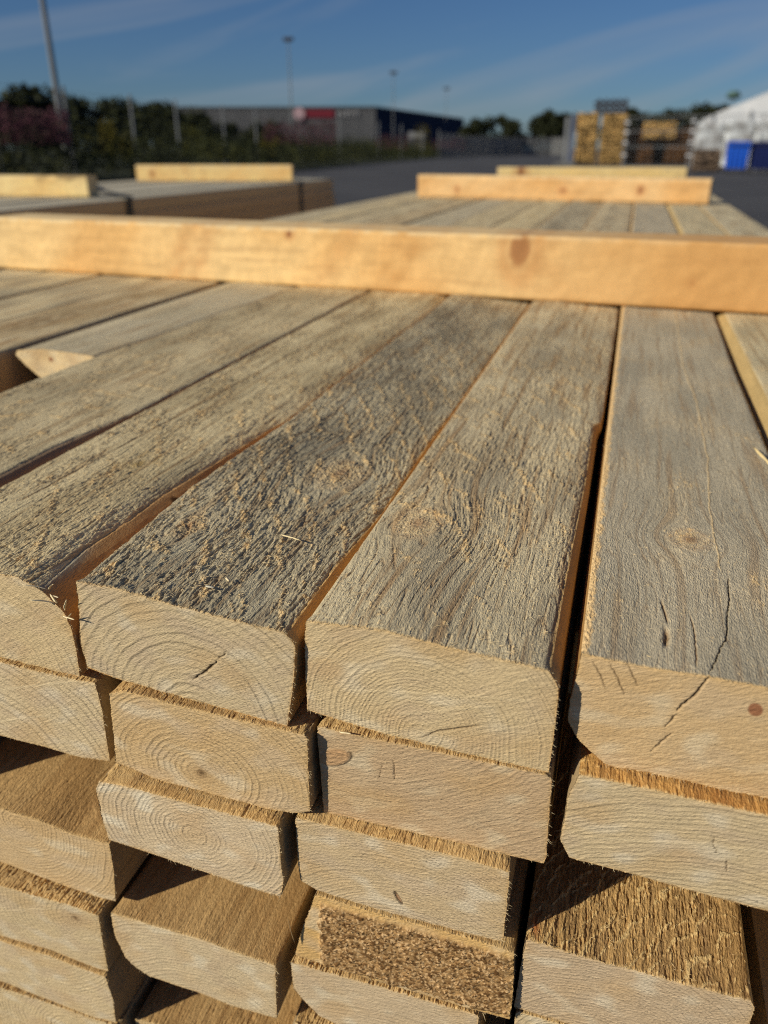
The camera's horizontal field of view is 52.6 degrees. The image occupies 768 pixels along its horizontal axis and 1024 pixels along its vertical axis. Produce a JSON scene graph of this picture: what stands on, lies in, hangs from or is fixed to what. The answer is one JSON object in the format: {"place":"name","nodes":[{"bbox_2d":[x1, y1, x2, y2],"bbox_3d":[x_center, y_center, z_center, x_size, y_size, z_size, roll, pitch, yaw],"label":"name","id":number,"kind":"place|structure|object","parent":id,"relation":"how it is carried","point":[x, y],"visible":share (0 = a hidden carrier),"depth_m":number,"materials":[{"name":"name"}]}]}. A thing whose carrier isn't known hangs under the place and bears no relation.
{"place":"outdoors","nodes":[
{"label":"outdoors","id":0,"kind":"place"},
{"bbox_2d":[1,151,457,182],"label":"verge ground","id":1,"kind":"structure","parent":0,"point":[122,176],"depth_m":53.25,"materials":[{"name":"plant"}]},
{"bbox_2d":[0,82,70,164],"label":"leafy tree","id":2,"kind":"object","parent":1,"relation":"on","point":[33,102],"visible":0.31,"depth_m":48.30,"materials":[{"name":"green plant"}]},
{"bbox_2d":[40,0,71,173],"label":"lamp post","id":3,"kind":"object","parent":1,"relation":"on","point":[55,84],"visible":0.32,"depth_m":34.09,"materials":[{"name":"metal"}]},
{"bbox_2d":[48,94,116,163],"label":"leafy tree","id":4,"kind":"object","parent":1,"relation":"on","point":[80,107],"visible":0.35,"depth_m":49.73,"materials":[{"name":"green plant"}]},
{"bbox_2d":[78,95,128,162],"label":"leafy tree","id":5,"kind":"object","parent":1,"relation":"on","point":[104,100],"visible":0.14,"depth_m":50.97,"materials":[{"name":"green plant"}]},
{"bbox_2d":[94,98,155,165],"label":"leafy tree","id":6,"kind":"object","parent":1,"relation":"on","point":[125,113],"visible":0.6,"depth_m":49.99,"materials":[{"name":"green plant"}]},
{"bbox_2d":[135,100,187,162],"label":"leafy tree","id":7,"kind":"object","parent":1,"relation":"on","point":[161,113],"visible":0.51,"depth_m":50.06,"materials":[{"name":"green plant"}]},
{"bbox_2d":[148,106,208,157],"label":"leafy tree","id":8,"kind":"object","parent":1,"relation":"on","point":[195,114],"visible":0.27,"depth_m":49.86,"materials":[{"name":"green plant"}]},
{"bbox_2d":[179,113,222,163],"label":"leafy bush","id":9,"kind":"object","parent":1,"relation":"on","point":[206,122],"visible":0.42,"depth_m":49.45,"materials":[{"name":"green plant"}]},
{"bbox_2d":[0,85,439,174],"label":"verge fence","id":10,"kind":"object","parent":1,"relation":"on","point":[131,111],"visible":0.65,"depth_m":40.77,"materials":[{"name":"metal"}]},
{"bbox_2d":[0,109,444,180],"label":"undergrowth","id":11,"kind":"object","parent":1,"relation":"on","point":[348,150],"visible":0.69,"depth_m":36.09,"materials":[{"name":"green plant"}]},
{"bbox_2d":[0,103,465,149],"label":"fireweed","id":12,"kind":"object","parent":11,"relation":"on","point":[19,121],"visible":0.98,"depth_m":27.79,"materials":[{"name":"purple plant"}]},
{"bbox_2d":[97,117,429,156],"bbox_3d":[-3.217,-26.023,53.577,2.471,2.746,54.844,7,26,15],"label":"goldenrod","id":13,"kind":"object","parent":11,"relation":"in","point":[109,131],"visible":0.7,"depth_m":30.93,"materials":[{"name":"green plant"}]},
{"bbox_2d":[214,120,258,162],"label":"leafy bush","id":14,"kind":"object","parent":1,"relation":"on","point":[231,127],"visible":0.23,"depth_m":51.21,"materials":[{"name":"green plant"}]},
{"bbox_2d":[234,119,289,161],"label":"leafy bush","id":15,"kind":"object","parent":1,"relation":"on","point":[250,131],"visible":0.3,"depth_m":53.12,"materials":[{"name":"green plant"}]},
{"bbox_2d":[0,0,767,149],"label":"sky","id":16,"kind":"structure","parent":0,"point":[519,60],"materials":[{"name":"blue"}]},
{"bbox_2d":[19,149,767,229],"bbox_3d":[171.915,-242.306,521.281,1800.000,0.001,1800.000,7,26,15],"label":"ground","id":17,"kind":"structure","parent":0,"point":[745,193],"depth_m":35.28,"materials":[{"name":"asphalt"}]},
{"bbox_2d":[283,37,293,138],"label":"lamp post","id":18,"kind":"object","parent":17,"relation":"on","point":[288,39],"visible":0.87,"depth_m":95.32,"materials":[{"name":"metal"}]},
{"bbox_2d":[178,106,463,154],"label":"warehouse","id":19,"kind":"structure","parent":17,"relation":"on","point":[368,116],"depth_m":135.77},
{"bbox_2d":[408,132,424,156],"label":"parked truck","id":20,"kind":"object","parent":17,"relation":"on","point":[412,136],"visible":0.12,"depth_m":111.02,"materials":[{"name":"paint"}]},
{"bbox_2d":[457,117,496,137],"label":"leafy tree","id":21,"kind":"object","parent":17,"relation":"on","point":[473,128],"visible":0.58,"depth_m":132.04,"materials":[{"name":"green plant"}]},
{"bbox_2d":[438,133,569,156],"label":"fence","id":22,"kind":"object","parent":17,"relation":"on","point":[476,146],"visible":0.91,"depth_m":127.46,"materials":[{"name":"metal"}]},
{"bbox_2d":[482,114,525,155],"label":"leafy tree","id":23,"kind":"object","parent":17,"relation":"on","point":[511,128],"visible":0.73,"depth_m":134.05,"materials":[{"name":"green plant"}]},
{"bbox_2d":[525,108,570,155],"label":"leafy tree","id":24,"kind":"object","parent":17,"relation":"on","point":[543,125],"visible":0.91,"depth_m":135.76,"materials":[{"name":"green plant"}]},
{"bbox_2d":[553,114,575,165],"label":"gate post","id":25,"kind":"object","parent":17,"relation":"on","point":[564,162],"visible":1,"depth_m":54.72,"materials":[{"name":"metal"}]},
{"bbox_2d":[550,111,582,148],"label":"leafy tree","id":26,"kind":"object","parent":17,"relation":"on","point":[576,122],"visible":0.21,"depth_m":136.67,"materials":[{"name":"green plant"}]},
{"bbox_2d":[574,145,596,164],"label":"lumber bundle","id":27,"kind":"object","parent":17,"relation":"on","point":[585,154],"visible":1,"depth_m":58.54,"materials":[{"name":"brown wood"}]},
{"bbox_2d":[576,129,597,144],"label":"lumber bundle","id":28,"kind":"object","parent":27,"relation":"on","point":[586,136],"visible":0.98,"depth_m":58.04,"materials":[{"name":"brown wood"}]},
{"bbox_2d":[577,113,599,129],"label":"lumber bundle","id":29,"kind":"object","parent":28,"relation":"on","point":[588,120],"visible":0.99,"depth_m":57.55,"materials":[{"name":"brown wood"}]},
{"bbox_2d":[598,144,623,164],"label":"lumber bundle","id":30,"kind":"object","parent":17,"relation":"on","point":[609,154],"visible":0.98,"depth_m":58.16,"materials":[{"name":"brown wood"}]},
{"bbox_2d":[600,129,625,143],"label":"lumber bundle","id":31,"kind":"object","parent":30,"relation":"on","point":[612,136],"visible":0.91,"depth_m":57.60,"materials":[{"name":"brown wood"}]},
{"bbox_2d":[601,114,627,128],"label":"lumber bundle","id":32,"kind":"object","parent":31,"relation":"on","point":[613,121],"visible":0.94,"depth_m":57.19,"materials":[{"name":"brown wood"}]},
{"bbox_2d":[593,99,627,114],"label":"dark rack","id":33,"kind":"object","parent":32,"relation":"on","point":[606,107],"visible":0.96,"depth_m":57.08,"materials":[{"name":"metal"}]},
{"bbox_2d":[597,107,643,158],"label":"leafy tree","id":34,"kind":"object","parent":17,"relation":"on","point":[633,112],"visible":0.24,"depth_m":91.69,"materials":[{"name":"green plant"}]},
{"bbox_2d":[625,146,652,164],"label":"lumber bundle","id":35,"kind":"object","parent":17,"relation":"on","point":[639,153],"visible":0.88,"depth_m":58.55,"materials":[{"name":"brown wood"}]},
{"bbox_2d":[627,127,653,145],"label":"lumber bundle","id":36,"kind":"object","parent":35,"relation":"on","point":[637,138],"visible":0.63,"depth_m":58.09,"materials":[{"name":"brown wood"}]},
{"bbox_2d":[639,111,669,126],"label":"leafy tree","id":37,"kind":"object","parent":17,"relation":"on","point":[651,118],"visible":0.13,"depth_m":92.68,"materials":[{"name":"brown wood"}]},
{"bbox_2d":[651,147,664,164],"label":"lumber bundle","id":38,"kind":"object","parent":17,"relation":"on","point":[657,155],"visible":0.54,"depth_m":59.45,"materials":[{"name":"brown wood"}]},
{"bbox_2d":[663,147,692,164],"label":"lumber bundle","id":39,"kind":"object","parent":17,"relation":"on","point":[675,156],"visible":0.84,"depth_m":57.78,"materials":[{"name":"brown wood"}]},
{"bbox_2d":[666,127,695,145],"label":"lumber bundle","id":40,"kind":"object","parent":39,"relation":"on","point":[677,142],"visible":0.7,"depth_m":57.22,"materials":[{"name":"brown wood"}]},
{"bbox_2d":[642,122,676,139],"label":"lumber bundle","id":41,"kind":"object","parent":40,"relation":"on","point":[662,127],"visible":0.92,"depth_m":57.06,"materials":[{"name":"brown wood"}]},
{"bbox_2d":[661,108,695,126],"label":"leafy tree","id":42,"kind":"object","parent":17,"relation":"on","point":[678,113],"visible":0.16,"depth_m":93.54,"materials":[{"name":"green plant"}]},
{"bbox_2d":[621,114,767,170],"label":"site fence","id":43,"kind":"object","parent":17,"relation":"on","point":[692,131],"visible":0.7,"depth_m":42.69,"materials":[{"name":"metal"}]},
{"bbox_2d":[679,102,728,126],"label":"leafy tree","id":44,"kind":"object","parent":17,"relation":"on","point":[705,110],"visible":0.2,"depth_m":91.03,"materials":[{"name":"green plant"}]},
{"bbox_2d":[691,149,721,171],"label":"lumber bundle","id":45,"kind":"object","parent":17,"relation":"on","point":[705,160],"visible":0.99,"depth_m":40.62,"materials":[{"name":"brown wood"}]},
{"bbox_2d":[690,123,724,166],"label":"wrapped pallet","id":46,"kind":"object","parent":17,"relation":"on","point":[704,134],"visible":0.52,"depth_m":46.36,"materials":[{"name":"white plastic"}]},
{"bbox_2d":[701,92,767,160],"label":"white tent","id":47,"kind":"object","parent":17,"relation":"on","point":[758,104],"visible":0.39,"depth_m":49.46,"materials":[{"name":"fabric"}]},
{"bbox_2d":[719,119,754,168],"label":"wrapped pallet","id":48,"kind":"object","parent":17,"relation":"on","point":[736,128],"visible":0.6,"depth_m":45.75,"materials":[{"name":"white plastic"}]},
{"bbox_2d":[724,141,751,173],"bbox_3d":[17.226,-17.289,37.927,1.110,1.418,1.180,11,27,22],"label":"waste container","id":49,"kind":"object","parent":17,"relation":"on","point":[737,154],"visible":0.98,"depth_m":37.49,"materials":[{"name":"blue plastic"}]},
{"bbox_2d":[747,120,767,167],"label":"wrapped pallet","id":50,"kind":"object","parent":17,"relation":"on","point":[764,133],"visible":0.34,"depth_m":45.32,"materials":[{"name":"white plastic"}]},
{"bbox_2d":[748,141,767,173],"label":"waste container","id":51,"kind":"object","parent":17,"relation":"on","point":[758,155],"visible":0.99,"depth_m":37.32,"materials":[{"name":"blue plastic"}]},
{"bbox_3d":[0.477,-0.175,2.871,1.240,0.085,4.000,7,26,15],"label":"timber bearer","id":52,"kind":"object","parent":17,"relation":"on","visible":0},
{"bbox_2d":[0,202,767,1023],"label":"stacked timber","id":53,"kind":"object","parent":52,"relation":"on","point":[754,920],"visible":0.01,"depth_m":0.41,"materials":[{"name":"brown wood"}]},
{"bbox_2d":[0,657,121,760],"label":"timber plank","id":54,"kind":"object","parent":53,"relation":"on","point":[61,712],"visible":0.16,"depth_m":0.37,"materials":[{"name":"brown wood"}]},
{"bbox_2d":[0,200,572,677],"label":"timber plank","id":55,"kind":"object","parent":54,"relation":"on","point":[70,518],"visible":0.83,"depth_m":0.46,"materials":[{"name":"grey wood"}]},
{"bbox_2d":[0,974,157,1023],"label":"timber plank","id":56,"kind":"object","parent":53,"relation":"on","point":[19,1006],"visible":0.15,"depth_m":0.47,"materials":[{"name":"brown wood"}]},
{"bbox_2d":[0,936,144,1022],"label":"timber plank","id":57,"kind":"object","parent":56,"relation":"on","point":[64,981],"visible":0.21,"depth_m":0.45,"materials":[{"name":"brown wood"}]},
{"bbox_2d":[0,853,151,970],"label":"timber plank","id":58,"kind":"object","parent":57,"relation":"on","point":[38,911],"visible":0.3,"depth_m":0.43,"materials":[{"name":"brown wood"}]},
{"bbox_2d":[0,737,147,900],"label":"timber plank","id":59,"kind":"object","parent":58,"relation":"on","point":[52,827],"visible":0.26,"depth_m":0.42,"materials":[{"name":"brown wood"}]},
{"bbox_2d":[96,763,297,897],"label":"timber plank","id":60,"kind":"object","parent":53,"relation":"on","point":[245,844],"visible":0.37,"depth_m":0.36,"materials":[{"name":"brown wood"}]},
{"bbox_2d":[109,681,323,813],"bbox_3d":[0.630,-0.895,2.495,0.101,0.052,4.952,7,26,15],"label":"timber plank","id":61,"kind":"object","parent":60,"relation":"on","point":[184,742],"visible":0.3,"depth_m":0.34,"materials":[{"name":"brown wood"}]},
{"bbox_2d":[76,200,602,727],"bbox_3d":[0.624,-0.943,2.475,0.107,0.058,4.953,7,26,15],"label":"timber plank","id":62,"kind":"object","parent":61,"relation":"on","point":[326,476],"visible":0.91,"depth_m":0.38,"materials":[{"name":"grey wood"}]},
{"bbox_2d":[0,191,417,280],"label":"timber plank","id":63,"kind":"object","parent":53,"relation":"on","point":[7,274],"visible":0.2,"depth_m":2.22,"materials":[{"name":"grey wood"}]},
{"bbox_2d":[111,854,316,1017],"bbox_3d":[0.610,-0.762,2.559,0.098,0.050,4.952,7,26,15],"label":"timber plank","id":64,"kind":"object","parent":53,"relation":"on","point":[228,942],"visible":0.38,"depth_m":0.41,"materials":[{"name":"brown wood"}]},
{"bbox_2d":[0,195,433,299],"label":"timber plank","id":65,"kind":"object","parent":53,"relation":"on","point":[10,288],"visible":0.25,"depth_m":1.14,"materials":[{"name":"grey wood"}]},
{"bbox_2d":[0,213,767,313],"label":"sticker batten","id":66,"kind":"object","parent":65,"relation":"on","point":[724,273],"visible":1,"depth_m":0.98,"materials":[{"name":"brown wood"}]},
{"bbox_2d":[135,979,301,1023],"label":"timber plank","id":67,"kind":"object","parent":53,"relation":"on","point":[166,1003],"visible":0.14,"depth_m":0.46,"materials":[{"name":"brown wood"}]},
{"bbox_2d":[0,197,456,321],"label":"timber plank","id":68,"kind":"object","parent":53,"relation":"on","point":[30,303],"visible":0.28,"depth_m":1.04,"materials":[{"name":"grey wood"}]},
{"bbox_2d":[0,198,483,392],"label":"timber plank","id":69,"kind":"object","parent":53,"relation":"on","point":[27,331],"visible":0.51,"depth_m":0.89,"materials":[{"name":"grey wood"}]},
{"bbox_2d":[16,198,513,377],"bbox_3d":[0.368,-1.056,2.715,0.111,0.051,4.601,7,26,15],"label":"timber plank","id":70,"kind":"object","parent":53,"relation":"on","point":[41,360],"visible":0.35,"depth_m":0.84,"materials":[{"name":"grey wood"}]},
{"bbox_2d":[0,199,542,487],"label":"timber plank","id":71,"kind":"object","parent":53,"relation":"on","point":[47,418],"visible":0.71,"depth_m":0.64,"materials":[{"name":"grey wood"}]},
{"bbox_2d":[293,1000,488,1023],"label":"timber plank","id":72,"kind":"object","parent":53,"relation":"on","point":[306,1014],"visible":0.01,"depth_m":0.41,"materials":[{"name":"brown wood"}]},
{"bbox_2d":[290,955,483,1023],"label":"timber plank","id":73,"kind":"object","parent":72,"relation":"on","point":[335,995],"visible":0.18,"depth_m":0.39,"materials":[{"name":"brown wood"}]},
{"bbox_2d":[295,857,532,1020],"bbox_3d":[0.716,-0.793,2.515,0.110,0.052,4.953,7,26,15],"label":"timber plank","id":74,"kind":"object","parent":73,"relation":"on","point":[473,972],"visible":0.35,"depth_m":0.36,"materials":[{"name":"brown wood"}]},
{"bbox_2d":[295,788,516,941],"bbox_3d":[0.716,-0.840,2.492,0.099,0.049,4.952,7,26,15],"label":"timber plank","id":75,"kind":"object","parent":74,"relation":"on","point":[463,888],"visible":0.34,"depth_m":0.34,"materials":[{"name":"brown wood"}]},
{"bbox_2d":[317,209,632,862],"bbox_3d":[0.729,-0.884,2.474,0.102,0.051,4.952,7,26,15],"label":"timber plank","id":76,"kind":"object","parent":75,"relation":"on","point":[373,777],"visible":0.36,"depth_m":0.33,"materials":[{"name":"brown wood"}]},
{"bbox_2d":[304,202,632,772],"bbox_3d":[0.726,-0.931,2.452,0.104,0.056,4.953,7,26,15],"label":"timber plank","id":77,"kind":"object","parent":76,"relation":"on","point":[441,616],"visible":0.84,"depth_m":0.35,"materials":[{"name":"grey wood"}]},
{"bbox_2d":[514,1008,564,1023],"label":"timber plank","id":78,"kind":"object","parent":53,"relation":"on","point":[523,1016],"visible":0.05,"depth_m":0.36,"materials":[{"name":"brown wood"}]},
{"bbox_2d":[514,693,755,1023],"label":"timber plank","id":79,"kind":"object","parent":78,"relation":"on","point":[605,945],"visible":0.41,"depth_m":0.35,"materials":[{"name":"brown wood"}]},
{"bbox_2d":[560,732,767,910],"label":"timber plank","id":80,"kind":"object","parent":53,"relation":"on","point":[700,838],"visible":0.36,"depth_m":0.30,"materials":[{"name":"brown wood"}]},
{"bbox_2d":[568,202,767,800],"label":"timber plank","id":81,"kind":"object","parent":80,"relation":"on","point":[670,677],"visible":0.86,"depth_m":0.35,"materials":[{"name":"grey wood"}]},
{"bbox_2d":[665,203,767,449],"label":"timber plank","id":82,"kind":"object","parent":53,"relation":"on","point":[744,337],"visible":0.3,"depth_m":0.77,"materials":[{"name":"brown wood"}]},
{"bbox_2d":[418,174,713,203],"bbox_3d":[0.626,-1.177,2.825,1.053,0.079,0.092,11,27,23],"label":"sticker batten","id":83,"kind":"object","parent":82,"relation":"on","point":[640,189],"visible":1,"depth_m":2.77,"materials":[{"name":"brown wood"}]},
{"bbox_2d":[497,167,686,177],"bbox_3d":[1.119,-1.826,4.215,0.997,0.079,0.092,1,25,2],"label":"sticker batten","id":84,"kind":"object","parent":82,"relation":"on","point":[677,172],"visible":0.52,"depth_m":4.17,"materials":[{"name":"brown wood"}]},
{"bbox_2d":[697,194,767,236],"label":"timber plank","id":85,"kind":"object","parent":53,"relation":"on","point":[726,218],"visible":0.3,"depth_m":2.04,"materials":[{"name":"grey wood"}]},
{"bbox_3d":[-1.511,-0.383,3.315,1.030,0.085,4.000,7,26,15],"label":"timber bearer","id":86,"kind":"object","parent":17,"relation":"on","visible":0},
{"bbox_3d":[-1.507,-0.784,3.132,1.029,0.790,4.849,7,26,15],"label":"stacked timber","id":87,"kind":"object","parent":86,"relation":"on","visible":0},
{"bbox_2d":[0,181,205,196],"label":"timber plank","id":88,"kind":"object","parent":87,"relation":"on","point":[145,185],"visible":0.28,"depth_m":3.99,"materials":[{"name":"grey wood"}]},
{"bbox_2d":[0,181,228,198],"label":"timber plank","id":89,"kind":"object","parent":87,"relation":"on","point":[126,188],"visible":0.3,"depth_m":3.83,"materials":[{"name":"grey wood"}]},
{"bbox_2d":[0,181,240,200],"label":"timber plank","id":90,"kind":"object","parent":87,"relation":"on","point":[127,190],"visible":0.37,"depth_m":3.65,"materials":[{"name":"grey wood"}]},
{"bbox_2d":[97,181,145,184],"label":"timber plank","id":91,"kind":"object","parent":87,"relation":"on","point":[120,182],"visible":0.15,"depth_m":4.26,"materials":[{"name":"grey wood"}]},
{"bbox_2d":[98,185,133,215],"bbox_3d":[-1.304,-1.115,3.761,0.076,0.837,1.612,-11,27,-22],"label":"steel strap","id":92,"kind":"object","parent":91,"relation":"attached to","point":[130,204],"visible":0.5,"depth_m":2.96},
{"bbox_2d":[135,165,293,180],"bbox_3d":[-0.965,-1.943,4.457,0.885,0.085,0.092,0,25,0],"label":"sticker batten","id":93,"kind":"object","parent":91,"relation":"on","point":[214,172],"visible":0.98,"depth_m":4.42,"materials":[{"name":"brown wood"}]},
{"bbox_2d":[99,181,176,186],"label":"timber plank","id":94,"kind":"object","parent":87,"relation":"on","point":[119,184],"visible":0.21,"depth_m":4.15,"materials":[{"name":"grey wood"}]},
{"bbox_2d":[0,178,300,204],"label":"timber plank","id":95,"kind":"object","parent":87,"relation":"on","point":[100,194],"visible":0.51,"depth_m":3.37,"materials":[{"name":"grey wood"}]},
{"bbox_2d":[0,175,98,196],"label":"sticker batten","id":96,"kind":"object","parent":95,"relation":"on","point":[48,185],"visible":1,"depth_m":2.99,"materials":[{"name":"brown wood"}]},
{"bbox_2d":[0,178,309,207],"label":"timber plank","id":97,"kind":"object","parent":87,"relation":"on","point":[87,198],"visible":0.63,"depth_m":3.22,"materials":[{"name":"grey wood"}]},
{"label":"timber plank","id":98,"kind":"object","parent":87,"relation":"on","visible":0},
{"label":"timber plank","id":99,"kind":"object","parent":98,"relation":"on","visible":0},
{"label":"timber plank","id":100,"kind":"object","parent":99,"relation":"on","visible":0},
{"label":"timber plank","id":101,"kind":"object","parent":100,"relation":"on","visible":0},
{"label":"timber plank","id":102,"kind":"object","parent":101,"relation":"on","visible":0},
{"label":"timber plank","id":103,"kind":"object","parent":102,"relation":"on","visible":0},
{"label":"timber plank","id":104,"kind":"object","parent":103,"relation":"on","visible":0},
{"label":"timber plank","id":105,"kind":"object","parent":104,"relation":"on","visible":0},
{"bbox_2d":[0,204,334,270],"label":"timber plank","id":106,"kind":"object","parent":105,"relation":"on","point":[278,215],"visible":0.12,"depth_m":4.33,"materials":[{"name":"grey wood"}]},
{"bbox_2d":[187,195,334,219],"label":"timber plank","id":107,"kind":"object","parent":106,"relation":"on","point":[249,213],"visible":0.22,"depth_m":4.08,"materials":[{"name":"brown wood"}]},
{"bbox_2d":[100,187,332,217],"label":"timber plank","id":108,"kind":"object","parent":107,"relation":"on","point":[191,210],"visible":0.36,"depth_m":3.67,"materials":[{"name":"brown wood"}]},
{"bbox_2d":[0,179,332,215],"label":"timber plank","id":109,"kind":"object","parent":108,"relation":"on","point":[104,206],"visible":0.96,"depth_m":3.18,"materials":[{"name":"brown wood"}]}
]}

